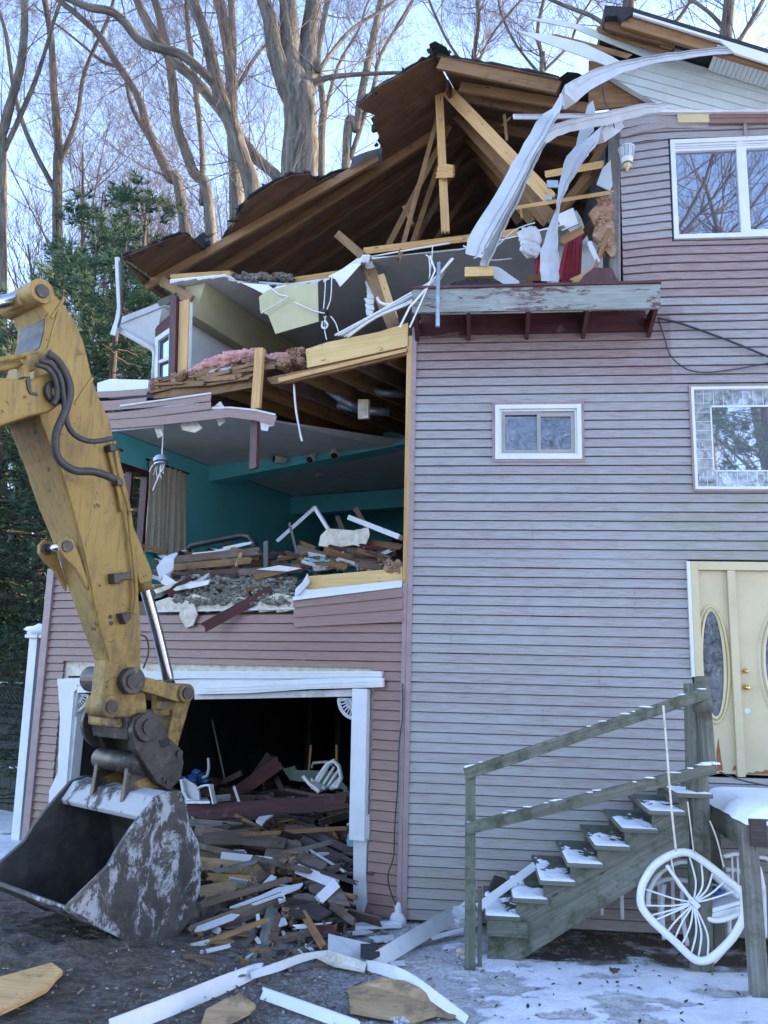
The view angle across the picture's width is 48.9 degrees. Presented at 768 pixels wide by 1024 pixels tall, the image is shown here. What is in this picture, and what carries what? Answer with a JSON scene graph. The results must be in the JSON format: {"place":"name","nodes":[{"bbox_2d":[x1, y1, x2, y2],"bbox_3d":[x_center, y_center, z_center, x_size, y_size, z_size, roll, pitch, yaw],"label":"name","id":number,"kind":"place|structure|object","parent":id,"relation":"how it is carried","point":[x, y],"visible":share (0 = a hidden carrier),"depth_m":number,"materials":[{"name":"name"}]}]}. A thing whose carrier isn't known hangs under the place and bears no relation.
{"place":"outdoors","nodes":[
{"label":"outdoors","id":0,"kind":"place"},
{"bbox_2d":[0,810,767,1023],"bbox_3d":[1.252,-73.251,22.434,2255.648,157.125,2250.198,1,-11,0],"label":"ground","id":1,"kind":"structure","parent":0,"point":[722,1001],"depth_m":6.62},
{"bbox_2d":[0,682,23,811],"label":"fence","id":2,"kind":"object","parent":1,"relation":"on","point":[8,783],"visible":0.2,"depth_m":13.93,"materials":[{"name":"wood"}]},
{"bbox_2d":[0,571,46,803],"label":"pine tree","id":3,"kind":"object","parent":1,"relation":"on","point":[4,756],"visible":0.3,"depth_m":13.14,"materials":[{"name":"green plant"}]},
{"bbox_2d":[11,624,41,840],"bbox_3d":[-4.796,3.058,11.884,0.672,2.942,0.536,-2,-11,15],"label":"white post","id":4,"kind":"object","parent":1,"relation":"on","point":[33,634],"visible":0.45,"depth_m":11.78,"materials":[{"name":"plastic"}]},
{"bbox_2d":[0,332,57,699],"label":"pine tree","id":5,"kind":"object","parent":1,"relation":"on","point":[6,446],"visible":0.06,"depth_m":19.76,"materials":[{"name":"green plant"}]},
{"bbox_2d":[0,962,62,1015],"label":"plywood scrap","id":6,"kind":"object","parent":1,"relation":"on","point":[20,988],"visible":1,"depth_m":6.04,"materials":[{"name":"brown wood"}]},
{"bbox_2d":[0,256,122,702],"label":"pine tree","id":7,"kind":"object","parent":1,"relation":"on","point":[62,283],"visible":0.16,"depth_m":17.77,"materials":[{"name":"green plant"}]},
{"bbox_2d":[0,284,136,700],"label":"pine tree","id":8,"kind":"object","parent":1,"relation":"on","point":[7,351],"visible":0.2,"depth_m":15.15,"materials":[{"name":"green plant"}]},
{"bbox_2d":[0,112,138,584],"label":"bare tree","id":9,"kind":"object","parent":1,"relation":"on","point":[28,245],"visible":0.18,"depth_m":36.65,"materials":[{"name":"grey plant"}]},
{"bbox_2d":[0,183,151,703],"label":"pine tree","id":10,"kind":"object","parent":1,"relation":"on","point":[97,216],"visible":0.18,"depth_m":22.09,"materials":[{"name":"green plant"}]},
{"bbox_2d":[0,0,165,698],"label":"bare tree","id":11,"kind":"object","parent":1,"relation":"on","point":[7,113],"visible":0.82,"depth_m":28.95,"materials":[{"name":"grey plant"}]},
{"bbox_2d":[0,241,169,671],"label":"pine tree","id":12,"kind":"object","parent":1,"relation":"on","point":[128,295],"visible":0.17,"depth_m":16.73,"materials":[{"name":"green plant"}]},
{"bbox_2d":[0,283,169,698],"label":"pine tree","id":13,"kind":"object","parent":1,"relation":"on","point":[148,351],"visible":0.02,"depth_m":19.34,"materials":[{"name":"green plant"}]},
{"bbox_2d":[0,0,178,305],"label":"bare tree","id":14,"kind":"object","parent":1,"relation":"on","point":[55,186],"visible":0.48,"depth_m":33.03,"materials":[{"name":"grey plant"}]},
{"bbox_2d":[0,278,200,940],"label":"excavator","id":15,"kind":"object","parent":1,"relation":"on","point":[110,845],"visible":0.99,"depth_m":7.83,"materials":[{"name":"yellow paint"}]},
{"bbox_2d":[1,167,216,572],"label":"pine tree","id":16,"kind":"object","parent":1,"relation":"on","point":[118,215],"visible":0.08,"depth_m":26.38,"materials":[{"name":"green plant"}]},
{"bbox_2d":[0,1,223,491],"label":"bare tree","id":17,"kind":"object","parent":1,"relation":"on","point":[80,179],"visible":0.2,"depth_m":32.98,"materials":[{"name":"grey plant"}]},
{"bbox_2d":[8,73,226,512],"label":"bare tree","id":18,"kind":"object","parent":1,"relation":"on","point":[119,177],"visible":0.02,"depth_m":40.77,"materials":[{"name":"brown plant"}]},
{"bbox_2d":[1,0,243,235],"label":"bare tree","id":19,"kind":"object","parent":1,"relation":"on","point":[182,221],"visible":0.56,"depth_m":32.50,"materials":[{"name":"brown plant"}]},
{"bbox_2d":[0,0,275,244],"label":"bare tree","id":20,"kind":"object","parent":1,"relation":"on","point":[208,210],"visible":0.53,"depth_m":29.36,"materials":[{"name":"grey plant"}]},
{"bbox_2d":[13,61,275,519],"bbox_3d":[-9.079,-5.637,33.171,11.602,27.728,11.248,0,-11,8],"label":"bare tree","id":21,"kind":"object","parent":1,"relation":"on","point":[174,151],"visible":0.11,"depth_m":32.96,"materials":[{"name":"brown plant"}]},
{"bbox_2d":[12,77,279,517],"bbox_3d":[-11.268,-6.128,39.171,11.084,30.605,11.434,-8,-14,42],"label":"bare tree","id":22,"kind":"object","parent":1,"relation":"on","point":[137,177],"visible":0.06,"depth_m":39.09,"materials":[{"name":"brown plant"}]},
{"bbox_2d":[109,963,262,1023],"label":"trim length","id":23,"kind":"object","parent":1,"relation":"on","point":[167,1007],"depth_m":5.95,"materials":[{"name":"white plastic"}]},
{"bbox_2d":[0,0,388,199],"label":"bare tree","id":24,"kind":"object","parent":1,"relation":"on","point":[226,110],"visible":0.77,"depth_m":23.16,"materials":[{"name":"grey plant"}]},
{"bbox_2d":[187,912,212,936],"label":"broken board","id":25,"kind":"object","parent":1,"relation":"on","point":[207,915],"visible":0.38,"depth_m":7.91,"materials":[{"name":"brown wood"}]},
{"bbox_2d":[187,892,281,935],"bbox_3d":[-1.359,3.750,7.849,0.946,0.328,0.079,7,-12,-30],"label":"broken board","id":26,"kind":"object","parent":25,"relation":"on","point":[249,911],"visible":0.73,"depth_m":7.86,"materials":[{"name":"brown wood"}]},
{"bbox_2d":[189,897,228,921],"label":"broken board","id":27,"kind":"object","parent":1,"relation":"on","point":[214,909],"visible":0.22,"depth_m":8.09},
{"bbox_2d":[199,880,238,898],"bbox_3d":[-1.622,3.711,8.297,0.420,0.114,0.283,4,-11,-12],"label":"broken sheet","id":28,"kind":"object","parent":27,"relation":"on","point":[212,890],"visible":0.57,"depth_m":8.30,"materials":[{"name":"beige wood"}]},
{"bbox_2d":[95,0,337,247],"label":"bare tree","id":29,"kind":"object","parent":1,"relation":"on","point":[234,200],"visible":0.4,"depth_m":27.39,"materials":[{"name":"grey plant"}]},
{"bbox_2d":[1,911,447,1023],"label":"splinters","id":30,"kind":"object","parent":1,"relation":"on","point":[162,957],"visible":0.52,"depth_m":6.39,"materials":[{"name":"brown wood"}]},
{"bbox_2d":[46,0,404,222],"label":"bare tree","id":31,"kind":"object","parent":1,"relation":"on","point":[190,76],"visible":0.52,"depth_m":26.37,"materials":[{"name":"brown plant"}]},
{"bbox_2d":[201,993,255,1023],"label":"plywood scrap","id":32,"kind":"object","parent":1,"relation":"on","point":[233,1009],"visible":1,"depth_m":5.84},
{"bbox_2d":[134,53,338,240],"bbox_3d":[-6.297,-5.215,35.972,11.579,27.962,11.224,4,-11,-14],"label":"bare tree","id":33,"kind":"object","parent":1,"relation":"on","point":[218,209],"visible":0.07,"depth_m":35.38,"materials":[{"name":"brown plant"}]},
{"bbox_2d":[22,915,451,1022],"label":"stones","id":34,"kind":"object","parent":1,"relation":"on","point":[213,973],"visible":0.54,"depth_m":6.36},
{"bbox_2d":[194,793,338,935],"bbox_3d":[-1.387,3.765,9.513,3.264,0.876,3.046,-3,-11,21],"label":"lath heap","id":35,"kind":"object","parent":1,"relation":"on","point":[298,880],"visible":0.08,"depth_m":9.40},
{"bbox_2d":[257,905,277,947],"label":"broken board","id":36,"kind":"object","parent":1,"relation":"on","point":[271,914],"visible":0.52,"depth_m":7.64,"materials":[{"name":"grey wood"}]},
{"bbox_2d":[179,788,365,932],"bbox_3d":[-1.838,3.985,10.181,4.600,0.728,3.600,-4,-12,25],"label":"rubble pile","id":37,"kind":"object","parent":1,"relation":"on","point":[346,887],"visible":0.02,"depth_m":8.83,"materials":[{"name":"brown wood"}]},
{"bbox_2d":[211,756,283,803],"bbox_3d":[-1.796,3.573,11.028,1.112,0.824,0.075,-4,-12,25],"label":"broken board","id":38,"kind":"object","parent":37,"relation":"on","point":[262,774],"visible":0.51,"depth_m":10.96,"materials":[{"name":"red paint"}]},
{"bbox_2d":[188,784,352,924],"bbox_3d":[-1.470,3.772,9.736,3.458,0.874,3.520,-5,-13,32],"label":"lath heap","id":39,"kind":"object","parent":37,"relation":"on","point":[312,818],"visible":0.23,"depth_m":9.91,"materials":[{"name":"brown wood"}]},
{"bbox_2d":[186,796,349,819],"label":"fascia beam","id":40,"kind":"structure","parent":39,"relation":"on","point":[258,807],"depth_m":10.28,"materials":[{"name":"red paint"}]},
{"bbox_2d":[283,766,348,791],"bbox_3d":[-0.921,3.600,11.415,1.037,0.282,0.030,-4,-12,25],"label":"green panel","id":41,"kind":"object","parent":39,"relation":"on","point":[292,773],"visible":0.55,"depth_m":11.47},
{"bbox_2d":[184,913,375,981],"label":"broken bits","id":42,"kind":"object","parent":1,"relation":"on","point":[205,958],"visible":0.43,"depth_m":6.82,"materials":[{"name":"brown wood"}]},
{"bbox_2d":[187,777,381,926],"bbox_3d":[-1.337,3.742,9.784,4.006,0.917,3.498,-4,-12,25],"label":"lath heap","id":43,"kind":"object","parent":1,"relation":"on","point":[364,917],"visible":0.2,"depth_m":9.84,"materials":[{"name":"brown wood"}]},
{"bbox_2d":[200,857,275,877],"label":"broken board","id":44,"kind":"object","parent":43,"relation":"on","point":[208,863],"visible":0.54,"depth_m":8.84,"materials":[{"name":"beige wood"}]},
{"bbox_2d":[198,843,312,873],"bbox_3d":[-1.427,3.621,8.869,1.683,0.119,0.041,-5,-12,32],"label":"broken board","id":45,"kind":"object","parent":44,"relation":"on","point":[276,863],"visible":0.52,"depth_m":8.72,"materials":[{"name":"brown wood"}]},
{"bbox_2d":[213,840,334,872],"bbox_3d":[-1.137,3.595,8.832,1.289,0.277,0.036,5,-11,-20],"label":"broken board","id":46,"kind":"object","parent":44,"relation":"on","point":[254,861],"visible":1,"depth_m":8.77,"materials":[{"name":"brown wood"}]},
{"bbox_2d":[202,829,286,849],"bbox_3d":[-1.550,3.643,9.407,1.129,0.132,0.400,-2,-11,17],"label":"broken sheet","id":47,"kind":"object","parent":43,"relation":"on","point":[230,837],"visible":0.86,"depth_m":9.35,"materials":[{"name":"brown wood"}]},
{"bbox_2d":[240,826,348,836],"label":"broken board","id":48,"kind":"object","parent":47,"relation":"on","point":[296,831],"visible":1,"depth_m":9.39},
{"bbox_2d":[197,876,291,907],"bbox_3d":[-1.333,3.653,8.130,0.927,0.226,0.041,6,-11,-22],"label":"broken board","id":49,"kind":"object","parent":43,"relation":"on","point":[242,892],"visible":1,"depth_m":8.12,"materials":[{"name":"brown wood"}]},
{"bbox_2d":[230,883,302,908],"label":"splintered board","id":50,"kind":"object","parent":43,"relation":"on","point":[284,890],"visible":1,"depth_m":8.07,"materials":[{"name":"white wood"}]},
{"bbox_2d":[186,792,348,912],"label":"trim bits","id":51,"kind":"object","parent":43,"relation":"on","point":[226,797],"depth_m":9.05,"materials":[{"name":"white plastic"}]},
{"bbox_2d":[180,778,216,803],"bbox_3d":[-2.346,3.491,10.520,0.383,0.309,0.972,5,-11,-21],"label":"plastic armchair","id":52,"kind":"object","parent":51,"relation":"on","point":[190,790],"visible":0.97,"depth_m":10.50,"materials":[{"name":"white plastic"}]},
{"bbox_2d":[264,795,293,799],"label":"broken board","id":53,"kind":"object","parent":43,"relation":"on","point":[268,797],"visible":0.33,"depth_m":10.69,"materials":[{"name":"red paint"}]},
{"bbox_2d":[302,759,343,792],"bbox_3d":[-0.778,3.288,10.526,0.514,0.423,0.277,-6,-13,34],"label":"slatted chair","id":54,"kind":"object","parent":53,"relation":"on","point":[316,785],"visible":1,"depth_m":10.53,"materials":[{"name":"white plastic"}]},
{"bbox_2d":[276,849,300,877],"bbox_3d":[-0.967,3.641,8.739,0.297,0.301,0.409,-4,-12,28],"label":"fibre lump","id":55,"kind":"object","parent":43,"relation":"on","point":[290,857],"visible":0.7,"depth_m":8.64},
{"bbox_2d":[264,848,327,869],"bbox_3d":[-0.932,3.611,8.793,0.850,0.102,0.279,-5,-12,31],"label":"broken sheet","id":56,"kind":"object","parent":55,"relation":"on","point":[310,860],"visible":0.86,"depth_m":8.72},
{"bbox_2d":[254,791,349,821],"bbox_3d":[-0.969,3.594,10.300,1.347,0.453,0.051,-2,-11,16],"label":"broken board","id":57,"kind":"object","parent":43,"relation":"on","point":[334,801],"visible":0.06,"depth_m":10.20,"materials":[{"name":"red paint"}]},
{"bbox_2d":[295,864,339,902],"bbox_3d":[-0.630,3.654,8.323,0.320,0.251,0.676,6,-12,-25],"label":"gutter","id":58,"kind":"object","parent":43,"relation":"on","point":[328,890],"visible":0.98,"depth_m":8.28,"materials":[{"name":"white plastic"}]},
{"bbox_2d":[289,828,352,867],"bbox_3d":[-0.706,3.643,9.131,0.085,0.257,1.193,10,-14,-39],"label":"broken board","id":59,"kind":"object","parent":43,"relation":"on","point":[333,856],"visible":0.44,"depth_m":9.00,"materials":[{"name":"brown wood"}]},
{"bbox_2d":[329,902,357,926],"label":"broken board","id":60,"kind":"object","parent":43,"relation":"on","point":[343,914],"visible":1,"depth_m":7.77,"materials":[{"name":"brown wood"}]},
{"bbox_2d":[307,878,349,905],"bbox_3d":[-0.545,3.687,8.209,0.241,0.120,0.758,10,-14,-40],"label":"broken sheet","id":61,"kind":"object","parent":60,"relation":"on","point":[338,897],"visible":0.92,"depth_m":8.10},
{"bbox_2d":[187,914,388,958],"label":"broken bits","id":62,"kind":"object","parent":1,"relation":"on","point":[274,949],"visible":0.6,"depth_m":7.30,"materials":[{"name":"brown wood"}]},
{"bbox_2d":[250,950,327,978],"bbox_3d":[-0.708,3.561,6.682,0.789,0.098,0.112,11,-15,-43],"label":"trim length","id":63,"kind":"object","parent":1,"relation":"on","point":[278,966],"depth_m":6.58,"materials":[{"name":"white plastic"}]},
{"bbox_2d":[190,926,388,959],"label":"trim bits","id":64,"kind":"object","parent":1,"relation":"on","point":[216,930],"depth_m":7.27,"materials":[{"name":"white plastic"}]},
{"bbox_2d":[260,987,359,1023],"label":"trim length","id":65,"kind":"object","parent":1,"relation":"on","point":[313,1011],"depth_m":5.91,"materials":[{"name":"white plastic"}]},
{"bbox_2d":[135,0,489,238],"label":"bare tree","id":66,"kind":"object","parent":1,"relation":"on","point":[300,148],"visible":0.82,"depth_m":22.27,"materials":[{"name":"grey plant"}]},
{"bbox_2d":[302,910,327,950],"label":"broken board","id":67,"kind":"object","parent":1,"relation":"on","point":[315,934],"visible":0.86,"depth_m":7.42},
{"bbox_2d":[287,900,331,921],"bbox_3d":[-0.721,3.685,7.816,0.277,0.096,0.453,10,-14,-40],"label":"broken sheet","id":68,"kind":"object","parent":67,"relation":"on","point":[316,911],"visible":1,"depth_m":7.78,"materials":[{"name":"grey wood"}]},
{"bbox_2d":[237,0,415,175],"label":"bare tree","id":69,"kind":"object","parent":1,"relation":"on","point":[321,165],"visible":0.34,"depth_m":31.41,"materials":[{"name":"brown plant"}]},
{"bbox_2d":[316,950,366,972],"bbox_3d":[-0.369,3.643,6.862,0.534,0.081,0.087,-5,-13,32],"label":"corner flashing","id":70,"kind":"object","parent":1,"relation":"on","point":[334,959],"visible":0.81,"depth_m":6.83,"materials":[{"name":"paint"}]},
{"bbox_2d":[328,934,370,961],"bbox_3d":[-0.301,3.679,7.122,0.523,0.083,0.351,-3,-11,20],"label":"corner flashing","id":71,"kind":"object","parent":1,"relation":"on","point":[344,946],"visible":0.62,"depth_m":7.15,"materials":[{"name":"white plastic"}]},
{"bbox_2d":[21,5,767,940],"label":"demolished house","id":72,"kind":"structure","parent":1,"relation":"on","point":[563,487],"depth_m":9.11,"materials":[{"name":"wood"}]},
{"bbox_2d":[154,328,168,377],"bbox_3d":[-3.115,-2.236,11.998,0.340,0.788,0.070,-4,-12,25],"label":"window","id":73,"kind":"structure","parent":72,"relation":"in","point":[161,364],"depth_m":12.02,"materials":[{"name":"white plastic"}]},
{"bbox_2d":[144,458,189,556],"bbox_3d":[-3.264,0.006,12.746,0.114,1.438,1.030,-4,-12,25],"label":"curtain","id":74,"kind":"object","parent":72,"relation":"hanging from","point":[166,519],"visible":0.88,"depth_m":12.75,"materials":[{"name":"beige fabric"}]},
{"bbox_2d":[138,574,323,600],"bbox_3d":[-1.240,1.073,11.398,4.700,0.486,3.200,-4,-12,25],"label":"rubble","id":75,"kind":"object","parent":72,"relation":"on","point":[161,596],"visible":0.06,"depth_m":10.49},
{"bbox_2d":[186,533,257,551],"bbox_3d":[-2.001,0.412,10.743,1.099,0.319,0.271,-3,-12,24],"label":"tube frame","id":76,"kind":"object","parent":75,"relation":"on","point":[221,539],"visible":0.84,"depth_m":10.79,"materials":[{"name":"black metal"}]},
{"bbox_2d":[140,541,395,590],"bbox_3d":[-1.681,0.630,10.300,3.926,0.767,0.999,-3,-11,22],"label":"lath heap","id":77,"kind":"object","parent":75,"relation":"on","point":[334,553],"visible":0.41,"depth_m":9.94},
{"bbox_2d":[152,548,389,587],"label":"plaster bits","id":78,"kind":"object","parent":75,"relation":"on","point":[315,567],"visible":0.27,"depth_m":9.66,"materials":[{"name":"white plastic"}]},
{"bbox_2d":[153,545,396,589],"bbox_3d":[-1.460,0.704,10.213,3.579,0.676,0.935,-4,-12,27],"label":"lath heap","id":79,"kind":"object","parent":75,"relation":"on","point":[371,564],"visible":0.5,"depth_m":9.90,"materials":[{"name":"brown wood"}]},
{"bbox_2d":[171,542,391,584],"bbox_3d":[-1.411,0.646,10.318,3.374,0.624,0.860,-3,-11,21],"label":"lath heap","id":80,"kind":"object","parent":75,"relation":"on","point":[334,547],"visible":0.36,"depth_m":10.01,"materials":[{"name":"red paint"}]},
{"bbox_2d":[177,567,265,575],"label":"broken board","id":81,"kind":"object","parent":80,"relation":"on","point":[226,571],"visible":0.51,"depth_m":10.27,"materials":[{"name":"red paint"}]},
{"bbox_2d":[173,557,253,570],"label":"broken board","id":82,"kind":"object","parent":81,"relation":"on","point":[215,563],"visible":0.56,"depth_m":10.39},
{"bbox_2d":[174,547,260,562],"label":"broken board","id":83,"kind":"object","parent":82,"relation":"on","point":[215,555],"visible":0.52,"depth_m":10.45,"materials":[{"name":"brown wood"}]},
{"bbox_2d":[319,527,369,547],"bbox_3d":[-0.477,0.314,10.113,0.685,0.257,0.020,-4,-12,25],"label":"torn drywall","id":84,"kind":"object","parent":80,"relation":"on","point":[339,537],"visible":1,"depth_m":10.10,"materials":[{"name":"paint"}]},
{"bbox_2d":[171,575,297,606],"bbox_3d":[-1.755,0.916,9.858,1.823,0.421,0.371,-4,-12,25],"label":"insulation spill","id":85,"kind":"object","parent":72,"relation":"on","point":[288,586],"visible":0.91,"depth_m":9.78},
{"bbox_2d":[156,553,208,590],"bbox_3d":[-2.424,0.707,10.165,0.712,0.499,0.210,-6,-13,34],"label":"curled flooring","id":86,"kind":"object","parent":85,"relation":"on","point":[165,567],"visible":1,"depth_m":10.25,"materials":[{"name":"white plastic"}]},
{"bbox_2d":[200,586,272,631],"bbox_3d":[-1.657,1.099,9.572,0.835,0.537,0.056,0,-11,5],"label":"broken board","id":87,"kind":"object","parent":72,"relation":"attached to","point":[226,615],"visible":0.96,"depth_m":9.55,"materials":[{"name":"red paint"}]},
{"bbox_2d":[495,404,581,458],"bbox_3d":[1.635,-0.847,8.969,0.901,0.598,0.065,0,-11,6],"label":"window","id":88,"kind":"structure","parent":72,"relation":"in","point":[552,434],"depth_m":8.97,"materials":[{"name":"white plastic"}]},
{"bbox_2d":[558,232,582,282],"bbox_3d":[2.038,-2.820,9.396,0.344,0.706,0.146,6,-12,-23],"label":"cloth","id":89,"kind":"object","parent":72,"relation":"attached to","point":[570,264],"visible":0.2,"depth_m":9.38,"materials":[{"name":"red fabric"}]},
{"bbox_2d":[579,267,616,281],"bbox_3d":[2.285,-2.453,9.016,0.353,0.207,0.300,-4,-12,25],"label":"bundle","id":90,"kind":"object","parent":72,"relation":"on","point":[595,274],"visible":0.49,"depth_m":8.87,"materials":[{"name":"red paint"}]},
{"bbox_2d":[669,135,767,240],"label":"window","id":91,"kind":"structure","parent":72,"relation":"in","point":[719,186],"depth_m":9.27,"materials":[{"name":"glass"}]},
{"bbox_2d":[691,386,767,488],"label":"window","id":92,"kind":"structure","parent":72,"relation":"in","point":[730,423],"depth_m":8.76,"materials":[{"name":"glass"}]},
{"bbox_2d":[735,571,767,774],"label":"door","id":93,"kind":"structure","parent":72,"relation":"in","point":[751,586],"depth_m":8.33,"materials":[{"name":"beige paint"}]},
{"bbox_2d":[301,0,492,168],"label":"bare tree","id":94,"kind":"object","parent":1,"relation":"on","point":[350,125],"visible":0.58,"depth_m":29.08,"materials":[{"name":"brown plant"}]},
{"bbox_2d":[348,978,455,1023],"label":"plywood scrap","id":95,"kind":"object","parent":1,"relation":"on","point":[384,998],"visible":0.9,"depth_m":6.07,"materials":[{"name":"wood"}]},
{"bbox_2d":[371,907,454,973],"bbox_3d":[0.281,3.689,7.311,0.097,0.237,1.342,-6,-13,36],"label":"trim length","id":96,"kind":"object","parent":1,"relation":"on","point":[399,946],"depth_m":7.27,"materials":[{"name":"plastic"}]},
{"bbox_2d":[366,960,468,1023],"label":"trim length","id":97,"kind":"object","parent":1,"relation":"on","point":[438,999],"depth_m":6.25,"materials":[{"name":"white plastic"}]},
{"bbox_2d":[399,0,563,71],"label":"bare tree","id":98,"kind":"object","parent":1,"relation":"on","point":[477,26],"visible":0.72,"depth_m":33.82,"materials":[{"name":"brown plant"}]},
{"bbox_2d":[454,0,637,112],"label":"bare tree","id":99,"kind":"object","parent":1,"relation":"on","point":[542,67],"visible":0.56,"depth_m":35.11,"materials":[{"name":"brown plant"}]},
{"bbox_2d":[463,676,719,971],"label":"porch steps","id":100,"kind":"structure","parent":1,"relation":"on","point":[576,882],"depth_m":7.17,"materials":[{"name":"grey wood"}]},
{"bbox_2d":[476,862,536,908],"bbox_3d":[1.090,3.313,7.484,0.677,0.344,0.061,8,-12,-31],"label":"trim length","id":101,"kind":"object","parent":100,"relation":"on","point":[503,888],"depth_m":7.47,"materials":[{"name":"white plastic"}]},
{"bbox_2d":[471,0,766,66],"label":"bare tree","id":102,"kind":"object","parent":1,"relation":"on","point":[628,3],"visible":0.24,"depth_m":27.92,"materials":[{"name":"brown plant"}]},
{"bbox_2d":[586,0,767,47],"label":"bare tree","id":103,"kind":"object","parent":1,"relation":"on","point":[725,24],"visible":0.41,"depth_m":24.96,"materials":[{"name":"brown plant"}]},
{"bbox_2d":[636,848,743,964],"bbox_3d":[2.624,3.359,7.298,1.004,0.955,0.664,1,-11,0],"label":"patio chair","id":104,"kind":"object","parent":1,"relation":"on","point":[726,907],"visible":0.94,"depth_m":7.08,"materials":[{"name":"white plastic"}]},
{"bbox_2d":[709,787,767,997],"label":"porch deck","id":105,"kind":"structure","parent":1,"relation":"on","point":[739,816],"depth_m":6.63,"materials":[{"name":"grey wood"}]},
{"bbox_2d":[723,851,767,937],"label":"patio chair","id":106,"kind":"object","parent":1,"relation":"on","point":[732,869],"visible":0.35,"depth_m":7.32,"materials":[{"name":"white plastic"}]},
{"bbox_2d":[0,0,767,533],"label":"sky","id":107,"kind":"structure","parent":0,"point":[580,61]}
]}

